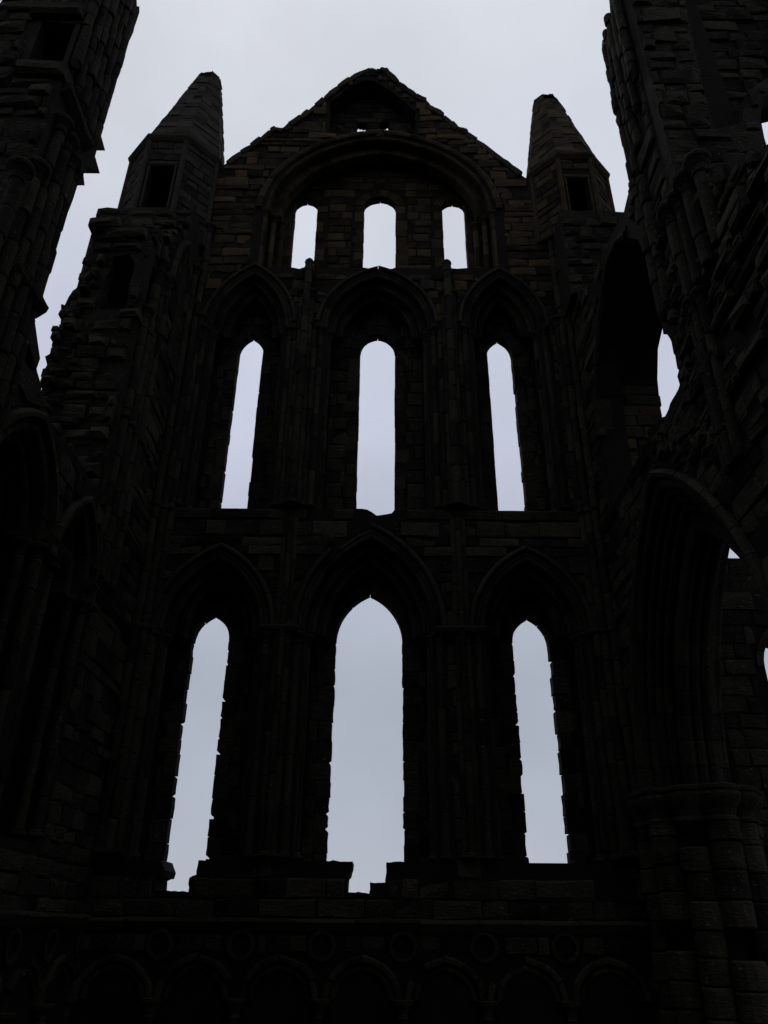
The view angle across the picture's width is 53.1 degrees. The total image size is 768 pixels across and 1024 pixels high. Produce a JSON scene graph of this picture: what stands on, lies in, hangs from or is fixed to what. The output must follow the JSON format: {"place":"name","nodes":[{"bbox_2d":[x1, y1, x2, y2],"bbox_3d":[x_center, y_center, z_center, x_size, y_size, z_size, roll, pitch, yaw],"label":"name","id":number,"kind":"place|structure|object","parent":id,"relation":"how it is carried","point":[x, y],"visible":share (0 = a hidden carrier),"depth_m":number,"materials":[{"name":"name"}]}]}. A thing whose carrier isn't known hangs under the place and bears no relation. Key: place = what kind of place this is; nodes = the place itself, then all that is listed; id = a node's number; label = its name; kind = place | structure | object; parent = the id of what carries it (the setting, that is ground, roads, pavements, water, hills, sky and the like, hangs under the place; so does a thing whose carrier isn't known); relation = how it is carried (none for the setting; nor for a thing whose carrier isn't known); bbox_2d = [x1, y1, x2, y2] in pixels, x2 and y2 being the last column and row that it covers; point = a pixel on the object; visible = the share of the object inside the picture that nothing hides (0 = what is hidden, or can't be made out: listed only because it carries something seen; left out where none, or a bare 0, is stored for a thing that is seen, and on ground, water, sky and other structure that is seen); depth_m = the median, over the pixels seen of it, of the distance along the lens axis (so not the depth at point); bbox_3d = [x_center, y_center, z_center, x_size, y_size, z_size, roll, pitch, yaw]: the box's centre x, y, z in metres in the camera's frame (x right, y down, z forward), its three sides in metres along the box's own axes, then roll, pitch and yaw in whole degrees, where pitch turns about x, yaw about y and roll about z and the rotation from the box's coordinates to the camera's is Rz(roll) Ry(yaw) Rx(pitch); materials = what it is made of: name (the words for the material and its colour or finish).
{"place":"outdoors","nodes":[
{"label":"outdoors","id":0,"kind":"place"},
{"bbox_2d":[0,0,767,893],"label":"sky","id":1,"kind":"structure","parent":0,"point":[485,64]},
{"bbox_2d":[720,558,767,866],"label":"aisle wall","id":2,"kind":"structure","parent":0,"point":[744,645],"depth_m":14.24,"materials":[{"name":"stone"}]},
{"bbox_2d":[756,628,767,666],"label":"lancet window","id":3,"kind":"structure","parent":2,"relation":"in","point":[763,640],"depth_m":14.50,"materials":[{"name":"stone"}]},
{"bbox_3d":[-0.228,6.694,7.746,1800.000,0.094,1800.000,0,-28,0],"label":"ground","id":4,"kind":"structure","parent":0,"visible":0},
{"bbox_2d":[0,0,199,1023],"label":"ruined wall","id":5,"kind":"structure","parent":4,"relation":"on","point":[82,432],"depth_m":11.74,"materials":[{"name":"stone"}]},
{"bbox_2d":[62,67,660,1023],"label":"gable wall","id":6,"kind":"structure","parent":4,"relation":"on","point":[466,913],"depth_m":15.13,"materials":[{"name":"brown stone"}]},
{"bbox_2d":[118,71,224,247],"bbox_3d":[-5.705,-9.825,21.674,2.550,7.638,2.550,1,-28,0],"label":"corner turret","id":7,"kind":"object","parent":6,"relation":"on","point":[176,159],"visible":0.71,"depth_m":20.43,"materials":[{"name":"stone"}]},
{"bbox_2d":[139,165,150,206],"bbox_3d":[-6.064,-8.221,19.583,0.059,1.573,0.256,0,-28,0],"label":"window frame","id":8,"kind":"structure","parent":7,"relation":"in","point":[148,169],"depth_m":19.47,"materials":[{"name":"stone"}]},
{"bbox_2d":[148,161,178,165],"bbox_3d":[-5.711,-8.974,19.993,0.788,0.137,0.253,0,-28,0],"label":"window frame","id":9,"kind":"structure","parent":7,"relation":"in","point":[153,163],"depth_m":19.88,"materials":[{"name":"stone"}]},
{"bbox_2d":[166,165,177,207],"bbox_3d":[-5.373,-8.213,19.583,0.059,1.571,0.253,0,-28,0],"label":"window frame","id":10,"kind":"structure","parent":7,"relation":"in","point":[175,170],"depth_m":19.45,"materials":[{"name":"stone"}]},
{"bbox_2d":[146,600,242,860],"bbox_3d":[-3.490,4.432,14.542,1.470,5.862,0.261,0,-28,0],"label":"lancet window","id":11,"kind":"structure","parent":6,"relation":"in","point":[165,805],"depth_m":14.53,"materials":[{"name":"black stone"}]},
{"bbox_2d":[206,326,273,508],"bbox_3d":[-3.298,-1.838,17.940,1.292,6.366,0.262,0,-28,0],"label":"lancet window","id":12,"kind":"structure","parent":6,"relation":"in","point":[215,491],"depth_m":18.04,"materials":[{"name":"black stone"}]},
{"bbox_2d":[281,192,327,267],"bbox_3d":[-2.174,-7.087,20.789,1.309,4.323,0.262,0,-28,0],"label":"lancet window","id":13,"kind":"structure","parent":6,"relation":"in","point":[321,242],"depth_m":21.02,"materials":[{"name":"brown stone"}]},
{"bbox_2d":[309,579,422,861],"bbox_3d":[-0.311,4.249,14.657,2.089,6.340,0.264,0,-28,0],"label":"lancet window","id":14,"kind":"structure","parent":6,"relation":"in","point":[363,591],"depth_m":14.72,"materials":[{"name":"black stone"}]},
{"bbox_2d":[341,325,409,509],"bbox_3d":[-0.175,-1.828,17.950,1.563,6.411,0.263,0,-28,0],"label":"lancet window","id":15,"kind":"structure","parent":6,"relation":"in","point":[375,333],"depth_m":18.08,"materials":[{"name":"black stone"}]},
{"bbox_2d":[351,190,407,267],"bbox_3d":[-0.116,-7.111,20.813,1.536,4.432,0.264,0,-28,0],"label":"lancet window","id":16,"kind":"structure","parent":6,"relation":"in","point":[391,199],"depth_m":21.08,"materials":[{"name":"brown stone"}]},
{"bbox_2d":[431,193,474,267],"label":"lancet window","id":17,"kind":"structure","parent":6,"relation":"in","point":[443,202],"depth_m":21.08,"materials":[{"name":"brown stone"}]},
{"bbox_2d":[475,328,537,510],"bbox_3d":[2.832,-1.780,17.938,1.307,6.359,0.264,0,-28,0],"label":"lancet window","id":18,"kind":"structure","parent":6,"relation":"in","point":[526,443],"depth_m":17.97,"materials":[{"name":"black stone"}]},
{"bbox_2d":[494,603,586,862],"bbox_3d":[2.918,4.488,14.543,1.469,5.866,0.263,0,-28,0],"label":"lancet window","id":19,"kind":"structure","parent":6,"relation":"in","point":[559,684],"depth_m":14.56,"materials":[{"name":"black stone"}]},
{"bbox_2d":[526,94,615,243],"bbox_3d":[5.002,-9.415,21.503,2.254,6.321,2.254,1,-28,0],"label":"corner turret","id":20,"kind":"object","parent":6,"relation":"on","point":[566,169],"visible":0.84,"depth_m":20.40,"materials":[{"name":"brown stone"}]},
{"bbox_2d":[564,177,570,209],"bbox_3d":[4.688,-7.958,19.659,0.049,1.491,0.256,0,-28,0],"label":"window frame","id":21,"kind":"structure","parent":20,"relation":"in","point":[568,199],"depth_m":19.61,"materials":[{"name":"brown stone"}]},
{"bbox_2d":[563,174,589,178],"bbox_3d":[4.995,-8.675,20.052,0.689,0.131,0.250,0,-28,0],"label":"window frame","id":22,"kind":"structure","parent":20,"relation":"in","point":[585,176],"depth_m":19.93,"materials":[{"name":"brown stone"}]},
{"bbox_2d":[587,177,594,209],"bbox_3d":[5.292,-7.953,19.660,0.050,1.490,0.254,0,-28,0],"label":"window frame","id":23,"kind":"structure","parent":20,"relation":"in","point":[589,184],"depth_m":19.62,"materials":[{"name":"brown stone"}]},
{"bbox_2d":[571,0,767,950],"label":"arcade wall","id":24,"kind":"structure","parent":4,"relation":"on","point":[682,491],"depth_m":12.64,"materials":[{"name":"brown stone"}]},
{"bbox_2d":[625,782,767,1023],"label":"clustered pier","id":25,"kind":"structure","parent":4,"relation":"on","point":[703,865],"depth_m":11.49,"materials":[{"name":"stone"}]}
]}

